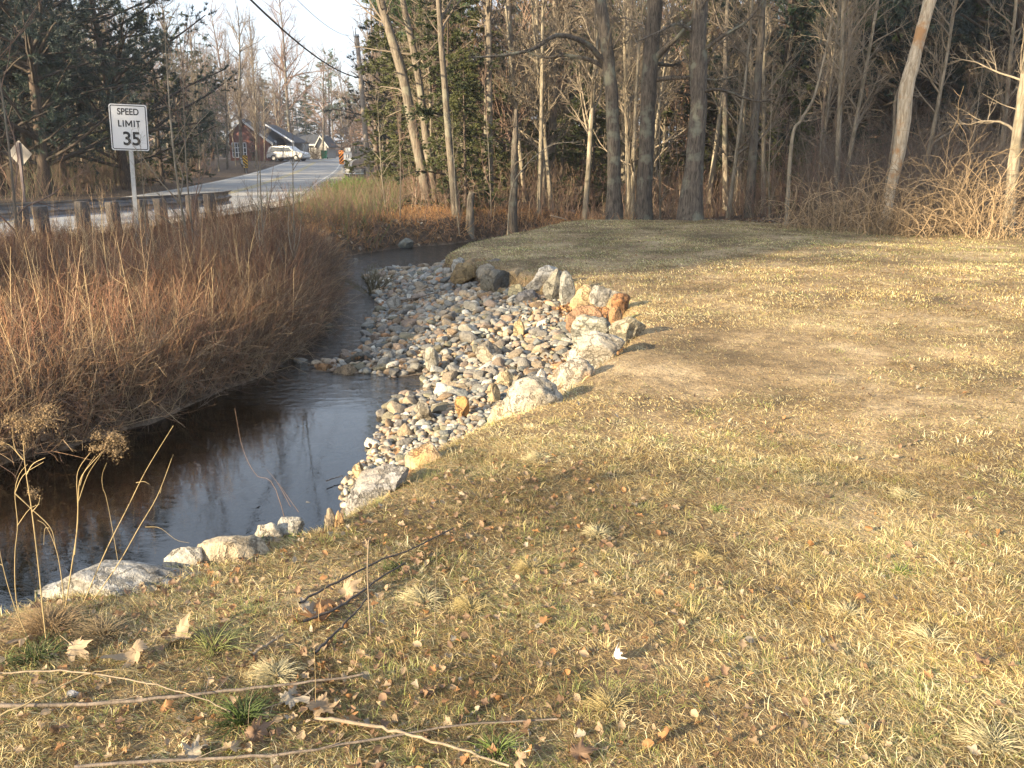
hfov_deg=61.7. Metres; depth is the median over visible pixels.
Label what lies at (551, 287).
boulder
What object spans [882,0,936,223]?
dead snag
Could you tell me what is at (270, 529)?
stone
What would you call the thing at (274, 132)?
brick house
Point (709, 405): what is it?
lawn grass
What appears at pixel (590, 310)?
boulder
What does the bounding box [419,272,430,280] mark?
boulder
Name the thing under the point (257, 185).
sapling
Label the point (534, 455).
grass tuft
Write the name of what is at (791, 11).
tree
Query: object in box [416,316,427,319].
cobble
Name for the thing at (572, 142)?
sapling
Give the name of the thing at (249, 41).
bare tree
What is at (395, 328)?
cobble
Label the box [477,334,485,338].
cobble
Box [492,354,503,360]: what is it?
cobble
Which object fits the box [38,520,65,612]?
weed stalk
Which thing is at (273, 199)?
edge line
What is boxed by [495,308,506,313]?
cobble
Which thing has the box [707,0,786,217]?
bare tree
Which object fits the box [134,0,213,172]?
bare tree
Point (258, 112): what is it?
bare tree
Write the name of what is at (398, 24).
pine tree
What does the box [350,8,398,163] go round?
bare tree
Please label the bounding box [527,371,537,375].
cobble
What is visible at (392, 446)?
pebbles
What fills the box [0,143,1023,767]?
ground
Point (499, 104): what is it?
bare tree
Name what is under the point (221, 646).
green weed
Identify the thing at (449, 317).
cobble
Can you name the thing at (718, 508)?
green weed
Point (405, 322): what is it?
cobble
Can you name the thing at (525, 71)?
bare tree
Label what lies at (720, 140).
bare tree
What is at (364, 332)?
cobble
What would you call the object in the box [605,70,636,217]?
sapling
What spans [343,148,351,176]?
route sign
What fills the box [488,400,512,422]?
boulder
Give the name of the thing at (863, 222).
vine thicket
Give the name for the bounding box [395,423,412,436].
stone
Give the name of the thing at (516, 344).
cobble
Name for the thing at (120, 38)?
pine tree
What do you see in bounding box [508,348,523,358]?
cobble
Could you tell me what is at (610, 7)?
bare tree
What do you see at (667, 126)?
bare tree
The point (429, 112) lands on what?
hemlock tree
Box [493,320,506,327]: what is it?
cobble
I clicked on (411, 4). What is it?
pine tree
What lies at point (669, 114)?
hemlock tree
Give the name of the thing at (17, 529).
weed stalk
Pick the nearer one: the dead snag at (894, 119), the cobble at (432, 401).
the cobble at (432, 401)
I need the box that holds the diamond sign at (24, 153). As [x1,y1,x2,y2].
[10,140,31,201]
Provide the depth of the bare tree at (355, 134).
138.28 m
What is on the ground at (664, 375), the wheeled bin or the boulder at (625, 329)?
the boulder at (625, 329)
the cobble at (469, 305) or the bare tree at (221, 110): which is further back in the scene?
the bare tree at (221, 110)
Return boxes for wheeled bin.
[321,150,327,158]
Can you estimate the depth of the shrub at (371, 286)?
14.19 m
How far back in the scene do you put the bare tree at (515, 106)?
28.83 m
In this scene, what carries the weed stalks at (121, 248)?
on the ground at (664, 375)
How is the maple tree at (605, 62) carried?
on the ground at (664, 375)
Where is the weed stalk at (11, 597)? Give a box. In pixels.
[0,553,30,643]
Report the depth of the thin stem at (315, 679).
2.46 m
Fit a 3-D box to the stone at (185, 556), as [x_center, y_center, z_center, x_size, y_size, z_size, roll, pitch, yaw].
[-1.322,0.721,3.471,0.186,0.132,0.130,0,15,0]
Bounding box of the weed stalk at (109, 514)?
[102,463,117,559]
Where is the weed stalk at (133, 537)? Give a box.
[91,454,187,601]
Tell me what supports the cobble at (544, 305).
on the ground at (664, 375)
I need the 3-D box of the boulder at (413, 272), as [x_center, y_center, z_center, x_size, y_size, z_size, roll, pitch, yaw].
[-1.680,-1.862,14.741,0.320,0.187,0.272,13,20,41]
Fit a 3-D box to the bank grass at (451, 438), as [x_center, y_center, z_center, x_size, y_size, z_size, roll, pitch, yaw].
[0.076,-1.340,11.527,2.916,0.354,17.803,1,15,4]
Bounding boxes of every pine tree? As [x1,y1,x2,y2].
[0,0,129,192]
[0,0,153,195]
[0,0,174,195]
[0,2,67,87]
[1,13,100,166]
[2,0,241,189]
[10,10,90,175]
[158,33,185,132]
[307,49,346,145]
[323,0,504,168]
[361,0,500,173]
[363,0,478,196]
[509,3,540,150]
[534,1,635,140]
[566,0,646,174]
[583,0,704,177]
[618,0,969,200]
[661,1,777,163]
[730,0,1014,180]
[749,0,982,192]
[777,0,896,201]
[788,0,934,169]
[799,0,1023,181]
[866,44,1004,141]
[871,0,990,138]
[963,0,1023,148]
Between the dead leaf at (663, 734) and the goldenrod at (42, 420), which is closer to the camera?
the dead leaf at (663, 734)
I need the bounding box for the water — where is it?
[0,239,485,616]
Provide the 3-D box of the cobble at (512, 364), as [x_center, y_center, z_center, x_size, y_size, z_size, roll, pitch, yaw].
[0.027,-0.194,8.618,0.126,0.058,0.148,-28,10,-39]
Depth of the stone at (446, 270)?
13.62 m
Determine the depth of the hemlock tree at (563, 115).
48.08 m
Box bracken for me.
[147,198,636,273]
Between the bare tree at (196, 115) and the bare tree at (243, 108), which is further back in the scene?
the bare tree at (243, 108)
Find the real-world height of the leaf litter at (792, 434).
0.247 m
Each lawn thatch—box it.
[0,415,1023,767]
[467,261,1023,468]
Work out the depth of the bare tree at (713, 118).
49.01 m
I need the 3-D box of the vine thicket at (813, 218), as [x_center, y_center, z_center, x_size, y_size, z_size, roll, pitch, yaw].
[6.453,-3.956,18.289,3.058,1.310,2.372,-7,17,-25]
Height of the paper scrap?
0.056 m
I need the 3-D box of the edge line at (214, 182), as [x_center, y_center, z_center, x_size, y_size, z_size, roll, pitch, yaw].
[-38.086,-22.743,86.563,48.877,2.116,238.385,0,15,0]
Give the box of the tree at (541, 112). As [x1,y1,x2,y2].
[535,0,581,216]
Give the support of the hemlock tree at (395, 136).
on the ground at (664, 375)
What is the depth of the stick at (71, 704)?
2.48 m
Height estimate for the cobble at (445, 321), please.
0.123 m
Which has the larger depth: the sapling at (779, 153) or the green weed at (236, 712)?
the sapling at (779, 153)
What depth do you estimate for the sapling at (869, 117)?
27.36 m
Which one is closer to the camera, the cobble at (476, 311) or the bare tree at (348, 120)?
the cobble at (476, 311)
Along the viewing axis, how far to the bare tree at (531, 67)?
47.40 m
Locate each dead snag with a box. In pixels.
[879,71,900,218]
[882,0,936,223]
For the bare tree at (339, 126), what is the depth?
173.81 m
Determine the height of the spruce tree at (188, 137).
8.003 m
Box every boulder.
[35,560,203,598]
[197,535,269,563]
[333,364,356,374]
[344,351,372,362]
[344,465,408,515]
[398,238,413,247]
[406,270,416,275]
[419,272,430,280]
[450,262,475,285]
[451,257,464,272]
[466,258,484,264]
[475,340,501,362]
[476,263,494,280]
[480,269,508,292]
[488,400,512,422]
[504,376,562,414]
[507,267,525,282]
[515,289,538,301]
[525,265,561,291]
[543,268,561,299]
[551,357,594,394]
[566,305,604,333]
[566,331,624,368]
[570,284,594,309]
[571,314,610,346]
[589,285,618,307]
[609,316,645,347]
[611,293,630,314]
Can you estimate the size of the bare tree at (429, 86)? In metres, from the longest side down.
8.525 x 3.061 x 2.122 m
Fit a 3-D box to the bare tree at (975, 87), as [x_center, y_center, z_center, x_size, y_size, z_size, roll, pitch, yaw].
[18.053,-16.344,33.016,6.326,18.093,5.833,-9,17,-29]
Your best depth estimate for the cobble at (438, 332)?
10.19 m
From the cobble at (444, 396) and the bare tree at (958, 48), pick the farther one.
the bare tree at (958, 48)
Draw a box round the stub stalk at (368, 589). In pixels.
[367,539,370,635]
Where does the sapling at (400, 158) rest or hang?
on the ground at (664, 375)
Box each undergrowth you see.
[0,141,229,200]
[390,121,1023,236]
[760,71,1023,222]
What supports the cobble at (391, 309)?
on the ground at (664, 375)
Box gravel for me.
[328,259,606,507]
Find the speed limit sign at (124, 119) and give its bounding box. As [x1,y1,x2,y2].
[108,104,148,240]
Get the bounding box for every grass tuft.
[0,596,99,647]
[60,607,136,653]
[236,654,299,698]
[392,582,447,614]
[443,591,491,619]
[510,557,551,577]
[516,449,557,464]
[574,684,638,723]
[578,522,617,541]
[689,547,730,564]
[820,599,867,625]
[885,486,926,503]
[896,616,962,651]
[943,709,1023,767]
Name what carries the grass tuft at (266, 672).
on the ground at (664, 375)
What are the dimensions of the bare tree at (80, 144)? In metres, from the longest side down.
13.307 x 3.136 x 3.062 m
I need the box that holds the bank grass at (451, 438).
[1,224,642,619]
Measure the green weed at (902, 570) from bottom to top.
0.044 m
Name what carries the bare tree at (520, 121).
on the ground at (664, 375)
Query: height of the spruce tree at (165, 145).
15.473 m
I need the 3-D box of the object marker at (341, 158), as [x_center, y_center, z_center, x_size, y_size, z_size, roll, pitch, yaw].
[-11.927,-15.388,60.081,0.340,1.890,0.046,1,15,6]
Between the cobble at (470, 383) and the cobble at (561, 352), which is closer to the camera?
the cobble at (470, 383)
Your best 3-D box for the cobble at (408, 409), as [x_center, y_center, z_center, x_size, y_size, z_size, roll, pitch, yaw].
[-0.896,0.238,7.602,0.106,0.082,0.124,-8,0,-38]
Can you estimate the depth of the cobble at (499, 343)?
9.46 m
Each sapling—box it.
[0,0,102,239]
[117,125,161,277]
[127,0,223,246]
[139,3,221,270]
[240,102,279,263]
[241,69,298,245]
[274,76,319,273]
[358,78,403,210]
[384,83,428,218]
[402,101,428,209]
[422,177,429,224]
[439,110,473,234]
[463,61,501,216]
[507,136,581,234]
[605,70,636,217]
[639,14,681,218]
[654,81,684,192]
[708,78,760,215]
[743,96,787,214]
[745,41,799,218]
[759,103,794,211]
[786,56,836,218]
[855,77,887,158]
[914,99,938,179]
[922,104,931,148]
[939,5,1002,205]
[943,47,979,182]
[978,98,995,204]
[995,72,1016,213]
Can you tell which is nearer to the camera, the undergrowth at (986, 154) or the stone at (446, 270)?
the stone at (446, 270)
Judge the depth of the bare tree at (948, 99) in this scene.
36.74 m
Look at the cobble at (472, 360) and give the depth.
9.12 m
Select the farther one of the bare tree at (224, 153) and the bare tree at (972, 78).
the bare tree at (224, 153)
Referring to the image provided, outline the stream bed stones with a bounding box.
[278,258,373,502]
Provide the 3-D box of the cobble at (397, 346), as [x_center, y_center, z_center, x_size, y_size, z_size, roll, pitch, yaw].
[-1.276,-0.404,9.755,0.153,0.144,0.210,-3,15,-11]
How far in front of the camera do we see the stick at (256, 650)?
2.76 m
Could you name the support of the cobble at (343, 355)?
in the water
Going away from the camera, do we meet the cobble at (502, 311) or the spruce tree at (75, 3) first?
the cobble at (502, 311)
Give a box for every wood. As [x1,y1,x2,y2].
[2,0,154,166]
[125,62,370,152]
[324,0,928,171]
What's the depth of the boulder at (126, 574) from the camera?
3.24 m
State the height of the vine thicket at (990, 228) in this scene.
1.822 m
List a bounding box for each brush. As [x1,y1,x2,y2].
[0,183,366,456]
[247,172,418,249]
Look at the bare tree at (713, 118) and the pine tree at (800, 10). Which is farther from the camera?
the bare tree at (713, 118)
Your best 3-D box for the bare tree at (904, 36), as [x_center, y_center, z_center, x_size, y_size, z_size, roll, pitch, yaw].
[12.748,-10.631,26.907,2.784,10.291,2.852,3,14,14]
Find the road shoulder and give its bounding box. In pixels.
[56,158,358,236]
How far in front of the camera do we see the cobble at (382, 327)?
10.99 m
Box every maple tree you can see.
[461,0,639,219]
[586,0,741,219]
[634,0,788,220]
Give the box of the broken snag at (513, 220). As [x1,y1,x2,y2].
[507,109,536,233]
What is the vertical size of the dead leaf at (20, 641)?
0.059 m
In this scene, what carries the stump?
on the ground at (664, 375)
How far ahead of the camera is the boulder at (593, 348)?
6.98 m
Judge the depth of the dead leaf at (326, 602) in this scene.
3.04 m
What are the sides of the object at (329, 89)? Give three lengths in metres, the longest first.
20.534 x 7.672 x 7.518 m
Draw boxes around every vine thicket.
[757,169,879,231]
[774,150,981,239]
[811,89,1023,240]
[849,185,973,239]
[898,149,1023,239]
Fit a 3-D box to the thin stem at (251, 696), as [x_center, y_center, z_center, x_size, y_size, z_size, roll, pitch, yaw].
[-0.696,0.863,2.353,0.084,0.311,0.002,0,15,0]
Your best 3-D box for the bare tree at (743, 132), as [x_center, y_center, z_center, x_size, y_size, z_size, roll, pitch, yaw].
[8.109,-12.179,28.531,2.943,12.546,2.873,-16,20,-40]
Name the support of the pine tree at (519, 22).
on the ground at (664, 375)
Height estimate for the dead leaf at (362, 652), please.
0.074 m
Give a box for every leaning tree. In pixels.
[341,0,473,202]
[342,0,444,206]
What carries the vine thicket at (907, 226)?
on the ground at (664, 375)
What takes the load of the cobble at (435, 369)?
on the ground at (664, 375)
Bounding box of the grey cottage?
[291,134,337,158]
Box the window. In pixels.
[232,143,246,157]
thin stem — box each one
[248,652,267,725]
[272,587,290,660]
[313,635,315,702]
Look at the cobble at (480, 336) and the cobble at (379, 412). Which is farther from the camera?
the cobble at (480, 336)
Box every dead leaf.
[0,634,33,647]
[60,635,91,661]
[100,631,164,667]
[150,612,194,646]
[154,699,175,711]
[180,734,206,765]
[219,739,244,753]
[236,715,274,744]
[262,685,316,708]
[297,597,315,613]
[298,602,341,621]
[304,689,339,721]
[314,592,341,610]
[335,576,361,598]
[335,709,361,726]
[356,647,370,659]
[513,743,525,767]
[559,737,597,764]
[655,725,673,745]
[972,651,993,664]
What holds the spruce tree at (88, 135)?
on the ground at (664, 375)
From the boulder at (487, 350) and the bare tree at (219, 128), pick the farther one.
the bare tree at (219, 128)
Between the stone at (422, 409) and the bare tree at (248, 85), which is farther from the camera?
the bare tree at (248, 85)
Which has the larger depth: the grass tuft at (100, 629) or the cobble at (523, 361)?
the cobble at (523, 361)
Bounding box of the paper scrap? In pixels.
[614,643,626,659]
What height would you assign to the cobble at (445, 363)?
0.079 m
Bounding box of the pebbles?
[327,275,572,501]
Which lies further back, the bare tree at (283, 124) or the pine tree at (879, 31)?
the bare tree at (283, 124)
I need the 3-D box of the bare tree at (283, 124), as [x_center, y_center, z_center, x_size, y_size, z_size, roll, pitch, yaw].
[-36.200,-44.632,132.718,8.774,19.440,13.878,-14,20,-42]
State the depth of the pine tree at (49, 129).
46.91 m
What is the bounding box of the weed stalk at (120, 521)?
[82,426,172,603]
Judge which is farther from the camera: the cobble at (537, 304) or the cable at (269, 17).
the cable at (269, 17)
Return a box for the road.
[0,157,344,237]
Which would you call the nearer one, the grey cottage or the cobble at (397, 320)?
the cobble at (397, 320)
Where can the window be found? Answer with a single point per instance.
(236, 147)
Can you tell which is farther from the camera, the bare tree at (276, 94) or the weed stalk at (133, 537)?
the bare tree at (276, 94)
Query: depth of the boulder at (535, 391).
5.59 m
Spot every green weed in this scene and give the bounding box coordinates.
[0,630,71,678]
[161,609,265,678]
[199,683,286,751]
[381,558,409,575]
[463,731,526,767]
[702,501,728,512]
[887,564,914,576]
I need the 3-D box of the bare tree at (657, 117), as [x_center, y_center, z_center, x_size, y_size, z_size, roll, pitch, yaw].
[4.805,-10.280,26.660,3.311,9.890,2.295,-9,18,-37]
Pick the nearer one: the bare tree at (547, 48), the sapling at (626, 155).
the sapling at (626, 155)
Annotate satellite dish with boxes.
[292,129,299,135]
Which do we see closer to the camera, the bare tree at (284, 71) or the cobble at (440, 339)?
the cobble at (440, 339)
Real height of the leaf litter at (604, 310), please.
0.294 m
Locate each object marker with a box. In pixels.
[242,155,247,172]
[339,151,343,174]
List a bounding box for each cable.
[250,0,358,77]
[297,0,355,35]
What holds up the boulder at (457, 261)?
on the ground at (664, 375)
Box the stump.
[466,191,475,238]
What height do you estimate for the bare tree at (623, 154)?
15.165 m
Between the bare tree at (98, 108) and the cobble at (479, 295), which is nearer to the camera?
the cobble at (479, 295)
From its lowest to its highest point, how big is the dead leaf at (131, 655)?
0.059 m
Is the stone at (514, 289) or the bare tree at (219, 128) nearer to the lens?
the stone at (514, 289)
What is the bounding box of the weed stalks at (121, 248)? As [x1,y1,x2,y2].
[0,183,332,416]
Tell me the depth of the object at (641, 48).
35.72 m
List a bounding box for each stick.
[0,669,141,716]
[0,669,230,711]
[0,672,362,707]
[74,718,556,767]
[250,633,283,656]
[299,528,453,603]
[302,562,405,622]
[313,597,367,654]
[315,716,509,766]
[401,292,437,300]
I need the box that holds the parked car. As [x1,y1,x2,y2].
[267,146,310,160]
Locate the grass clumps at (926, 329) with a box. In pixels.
[450,236,1023,458]
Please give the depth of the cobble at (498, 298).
11.57 m
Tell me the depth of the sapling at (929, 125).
24.40 m
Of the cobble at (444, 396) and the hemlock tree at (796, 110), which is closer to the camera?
the cobble at (444, 396)
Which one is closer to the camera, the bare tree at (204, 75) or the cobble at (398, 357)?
the cobble at (398, 357)
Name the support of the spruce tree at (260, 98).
on the ground at (664, 375)
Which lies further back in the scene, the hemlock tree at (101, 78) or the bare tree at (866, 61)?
the hemlock tree at (101, 78)
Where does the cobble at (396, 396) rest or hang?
on the ground at (664, 375)
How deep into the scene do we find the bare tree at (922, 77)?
32.25 m
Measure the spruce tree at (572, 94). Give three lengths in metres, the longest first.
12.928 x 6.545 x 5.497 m
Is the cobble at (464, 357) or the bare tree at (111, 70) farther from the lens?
the bare tree at (111, 70)
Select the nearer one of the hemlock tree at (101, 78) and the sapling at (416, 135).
the sapling at (416, 135)
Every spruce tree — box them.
[48,37,109,170]
[58,0,127,161]
[135,72,166,154]
[149,54,186,152]
[162,11,222,168]
[173,75,209,166]
[180,54,224,157]
[189,33,231,160]
[199,52,229,157]
[249,130,260,160]
[255,73,273,122]
[256,78,272,120]
[287,88,306,133]
[524,0,637,180]
[765,0,894,173]
[864,3,891,162]
[931,0,1023,189]
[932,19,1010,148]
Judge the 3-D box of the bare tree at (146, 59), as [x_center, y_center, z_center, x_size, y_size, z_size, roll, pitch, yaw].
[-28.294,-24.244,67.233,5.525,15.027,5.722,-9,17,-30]
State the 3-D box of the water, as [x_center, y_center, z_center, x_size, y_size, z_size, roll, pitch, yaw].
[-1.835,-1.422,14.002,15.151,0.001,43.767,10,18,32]
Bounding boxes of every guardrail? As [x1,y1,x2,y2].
[0,190,231,236]
[241,157,247,172]
[343,163,371,179]
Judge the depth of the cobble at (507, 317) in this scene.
10.51 m
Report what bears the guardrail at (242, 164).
on the ground at (664, 375)
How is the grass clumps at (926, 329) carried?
on the ground at (664, 375)
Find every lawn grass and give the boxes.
[410,294,1023,512]
[444,219,1023,320]
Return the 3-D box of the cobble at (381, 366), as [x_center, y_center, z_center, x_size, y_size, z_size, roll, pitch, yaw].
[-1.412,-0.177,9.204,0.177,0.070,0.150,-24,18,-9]
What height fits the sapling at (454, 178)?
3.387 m
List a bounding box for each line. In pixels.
[7,158,332,221]
[9,164,339,235]
[139,162,287,195]
[231,158,331,191]
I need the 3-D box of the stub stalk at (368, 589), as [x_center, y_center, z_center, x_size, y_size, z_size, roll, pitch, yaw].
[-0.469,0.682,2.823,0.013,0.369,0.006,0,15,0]
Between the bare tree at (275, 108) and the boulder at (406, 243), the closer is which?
the boulder at (406, 243)
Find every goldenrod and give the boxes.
[0,399,62,644]
[65,426,134,605]
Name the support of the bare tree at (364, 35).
on the ground at (664, 375)
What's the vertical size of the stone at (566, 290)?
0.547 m
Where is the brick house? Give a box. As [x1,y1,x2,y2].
[224,119,309,160]
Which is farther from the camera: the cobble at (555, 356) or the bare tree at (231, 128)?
the bare tree at (231, 128)
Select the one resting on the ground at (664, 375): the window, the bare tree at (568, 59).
the bare tree at (568, 59)
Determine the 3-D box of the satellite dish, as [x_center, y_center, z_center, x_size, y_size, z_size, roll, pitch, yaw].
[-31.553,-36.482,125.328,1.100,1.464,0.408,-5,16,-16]
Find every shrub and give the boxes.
[307,145,329,158]
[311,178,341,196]
[322,176,379,198]
[341,262,398,294]
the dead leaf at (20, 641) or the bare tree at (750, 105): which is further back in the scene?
the bare tree at (750, 105)
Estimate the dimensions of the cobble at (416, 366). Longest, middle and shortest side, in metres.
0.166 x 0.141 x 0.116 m
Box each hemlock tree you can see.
[85,65,153,185]
[107,9,215,185]
[343,0,439,180]
[346,1,443,188]
[372,0,483,196]
[386,0,507,214]
[394,2,510,187]
[425,47,501,214]
[437,6,537,201]
[457,32,531,193]
[473,0,547,188]
[508,36,578,186]
[533,49,580,178]
[549,56,606,204]
[555,77,625,209]
[600,96,638,186]
[635,0,738,199]
[681,1,775,193]
[743,64,825,213]
[961,57,1003,189]
[991,134,1023,209]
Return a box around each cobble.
[311,360,322,365]
[320,358,331,362]
[338,352,351,359]
[339,360,346,365]
[353,364,364,369]
[359,330,369,335]
[360,337,371,343]
[361,320,375,327]
[364,437,379,447]
[368,334,379,339]
[372,363,386,370]
[374,305,386,311]
[375,324,388,331]
[376,409,386,416]
[377,357,388,364]
[380,446,391,451]
[381,343,392,348]
[381,399,398,408]
[381,411,393,419]
[385,418,394,426]
[386,361,398,368]
[387,308,398,313]
[387,325,404,331]
[387,401,405,413]
[389,368,399,375]
[391,336,400,342]
[391,394,403,398]
[392,317,400,324]
[393,343,405,349]
[394,355,406,359]
[394,419,403,427]
[395,309,407,314]
[395,455,404,461]
[396,437,412,445]
[398,332,414,340]
[398,339,405,345]
[398,358,406,362]
[401,318,416,326]
[402,304,415,310]
[402,396,417,406]
[405,391,413,395]
[405,406,414,411]
[406,358,418,363]
[406,368,414,373]
[407,350,416,356]
[407,363,419,370]
[410,294,420,301]
[413,284,427,292]
[413,334,425,339]
[414,325,426,332]
[415,336,428,340]
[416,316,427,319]
[419,390,433,394]
[421,344,433,349]
[429,394,437,399]
[429,399,437,404]
[430,280,438,284]
[430,365,443,373]
[431,402,449,413]
[433,310,449,317]
[433,344,442,351]
[433,382,447,394]
[434,330,446,334]
[436,336,447,342]
[436,392,454,400]
[438,305,448,309]
[439,430,451,436]
[440,276,450,282]
[441,314,453,320]
[441,318,452,325]
[441,361,448,366]
[441,371,457,380]
[441,377,451,382]
[442,353,452,360]
[443,349,452,354]
[444,300,453,306]
[444,381,456,386]
[447,328,457,335]
[447,364,459,370]
[447,386,458,390]
[448,311,455,318]
[448,389,459,395]
[449,337,459,342]
[452,307,461,312]
[455,354,468,361]
[455,383,466,388]
[457,369,464,374]
[457,389,469,396]
[457,424,467,429]
[458,324,477,330]
[459,331,477,342]
[460,361,468,367]
[463,301,479,310]
[463,369,474,373]
[465,381,479,387]
[466,357,477,363]
[468,352,476,357]
[469,395,483,401]
[470,415,482,420]
[471,383,481,390]
[472,309,480,314]
[472,344,477,351]
[473,338,484,343]
[473,370,483,378]
[477,292,490,298]
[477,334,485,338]
[478,419,485,425]
[479,361,494,369]
[479,384,488,391]
[480,322,492,328]
[481,379,492,384]
[483,299,496,307]
[484,365,498,374]
[492,296,502,300]
[492,311,501,316]
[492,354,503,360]
[492,357,505,366]
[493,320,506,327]
[493,339,504,347]
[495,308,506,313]
[501,315,513,320]
[501,346,513,352]
[503,328,512,335]
[503,338,510,344]
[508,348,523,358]
[508,369,516,377]
[509,361,516,366]
[511,342,521,347]
[517,357,532,370]
[517,366,528,372]
[524,337,534,343]
[525,343,535,351]
[526,369,537,374]
[527,326,540,334]
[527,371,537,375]
[528,356,537,361]
[529,301,542,307]
[531,343,550,352]
[531,360,544,367]
[533,338,542,344]
[534,314,546,320]
[536,319,546,329]
[536,330,547,336]
[539,347,549,353]
[540,352,551,358]
[542,303,551,308]
[550,310,559,314]
[550,339,559,345]
[552,331,563,337]
[552,353,559,360]
[554,333,567,340]
[555,345,565,350]
[556,347,567,355]
[557,341,568,346]
[561,337,571,341]
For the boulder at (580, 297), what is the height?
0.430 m
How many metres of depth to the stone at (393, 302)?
12.35 m
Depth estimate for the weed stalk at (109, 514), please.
3.46 m
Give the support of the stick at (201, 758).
on the ground at (664, 375)
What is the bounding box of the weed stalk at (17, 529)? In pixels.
[14,462,55,626]
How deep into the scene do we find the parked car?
95.87 m
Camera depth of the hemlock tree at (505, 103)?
33.31 m
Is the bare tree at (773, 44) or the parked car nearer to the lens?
the bare tree at (773, 44)
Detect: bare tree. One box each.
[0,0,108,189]
[34,0,94,170]
[76,0,170,173]
[84,39,115,175]
[86,4,127,184]
[90,4,159,168]
[90,23,122,116]
[92,0,150,153]
[107,0,182,151]
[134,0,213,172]
[142,40,188,158]
[142,49,183,157]
[147,15,191,168]
[147,16,183,155]
[170,33,219,154]
[178,4,213,141]
[178,21,218,174]
[181,59,212,177]
[184,0,262,127]
[184,41,235,157]
[190,36,224,137]
[200,43,229,155]
[202,36,244,157]
[203,53,229,171]
[209,0,266,164]
[212,27,242,168]
[217,75,245,165]
[220,35,276,124]
[221,3,280,123]
[226,56,247,126]
[230,74,269,121]
[231,42,273,118]
[233,27,272,124]
[241,55,266,164]
[256,74,272,161]
[258,28,303,132]
[261,0,330,132]
[265,57,286,125]
[265,65,285,122]
[292,41,345,158]
[312,53,356,142]
[325,44,362,154]
[327,53,373,150]
[331,71,349,146]
[336,111,372,145]
[345,3,394,166]
[347,49,369,130]
[350,3,398,170]
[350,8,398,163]
[355,20,412,165]
[378,2,512,170]
[380,8,455,176]
[393,0,617,197]
[394,0,467,154]
[423,0,472,216]
[446,10,482,182]
[465,0,537,139]
[469,0,508,188]
[469,0,548,201]
[473,0,506,147]
[478,0,583,179]
[484,0,506,211]
[492,0,578,211]
[494,0,559,161]
[495,0,587,196]
[496,0,599,195]
[497,0,564,149]
[497,0,580,121]
[499,0,586,207]
[530,5,581,168]
[531,0,690,187]
[534,0,614,122]
[536,11,620,168]
[541,0,638,219]
[547,0,591,189]
[560,0,687,110]
[569,0,622,192]
[583,0,638,123]
[588,0,684,219]
[596,0,668,217]
[599,0,711,181]
[609,0,632,201]
[616,0,690,199]
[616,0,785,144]
[618,0,714,164]
[618,2,789,160]
[632,1,689,189]
[635,1,717,180]
[638,2,683,159]
[655,0,688,194]
[663,2,774,176]
[667,39,689,186]
[675,0,823,183]
[689,0,772,210]
[705,0,782,203]
[705,0,790,213]
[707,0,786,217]
[709,3,749,181]
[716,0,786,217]
[716,1,776,177]
[718,0,755,201]
[729,2,807,213]
[757,0,812,164]
[765,1,818,185]
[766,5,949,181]
[767,0,813,191]
[767,0,884,186]
[770,2,826,142]
[778,0,884,209]
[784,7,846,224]
[805,0,890,216]
[811,0,917,200]
[862,33,998,149]
[871,0,939,83]
[876,4,972,146]
[896,0,986,213]
[908,32,952,171]
[928,0,1012,170]
[933,6,990,133]
[938,46,957,160]
[939,23,1023,234]
[946,0,1006,173]
[956,15,1007,116]
[975,0,1023,209]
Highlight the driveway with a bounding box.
[276,159,338,161]
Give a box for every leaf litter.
[0,289,318,460]
[0,457,1021,767]
[277,216,1023,258]
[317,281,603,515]
[407,302,624,476]
[459,223,1023,498]
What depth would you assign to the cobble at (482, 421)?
6.57 m
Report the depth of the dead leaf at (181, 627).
2.84 m
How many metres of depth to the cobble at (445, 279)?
13.15 m
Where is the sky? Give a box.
[65,0,785,142]
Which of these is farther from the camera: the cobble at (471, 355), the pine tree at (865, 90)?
the pine tree at (865, 90)
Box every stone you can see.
[67,689,78,697]
[162,546,204,568]
[255,522,282,542]
[277,516,304,537]
[314,363,331,370]
[323,508,334,530]
[335,510,344,527]
[352,462,363,477]
[382,350,394,358]
[386,295,400,308]
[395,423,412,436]
[404,441,441,469]
[414,399,432,420]
[425,347,438,370]
[442,267,451,275]
[455,396,469,417]
[487,383,499,403]
[497,370,512,385]
[508,284,523,296]
[513,319,524,336]
[537,369,546,377]
[559,271,574,310]
[607,306,621,324]
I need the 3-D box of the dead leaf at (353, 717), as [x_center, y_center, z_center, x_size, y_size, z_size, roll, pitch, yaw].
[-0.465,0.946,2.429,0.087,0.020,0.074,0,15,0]
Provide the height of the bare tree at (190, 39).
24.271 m
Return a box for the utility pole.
[354,28,371,180]
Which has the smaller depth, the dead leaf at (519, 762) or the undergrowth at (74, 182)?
the dead leaf at (519, 762)
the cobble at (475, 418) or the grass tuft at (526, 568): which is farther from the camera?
the cobble at (475, 418)

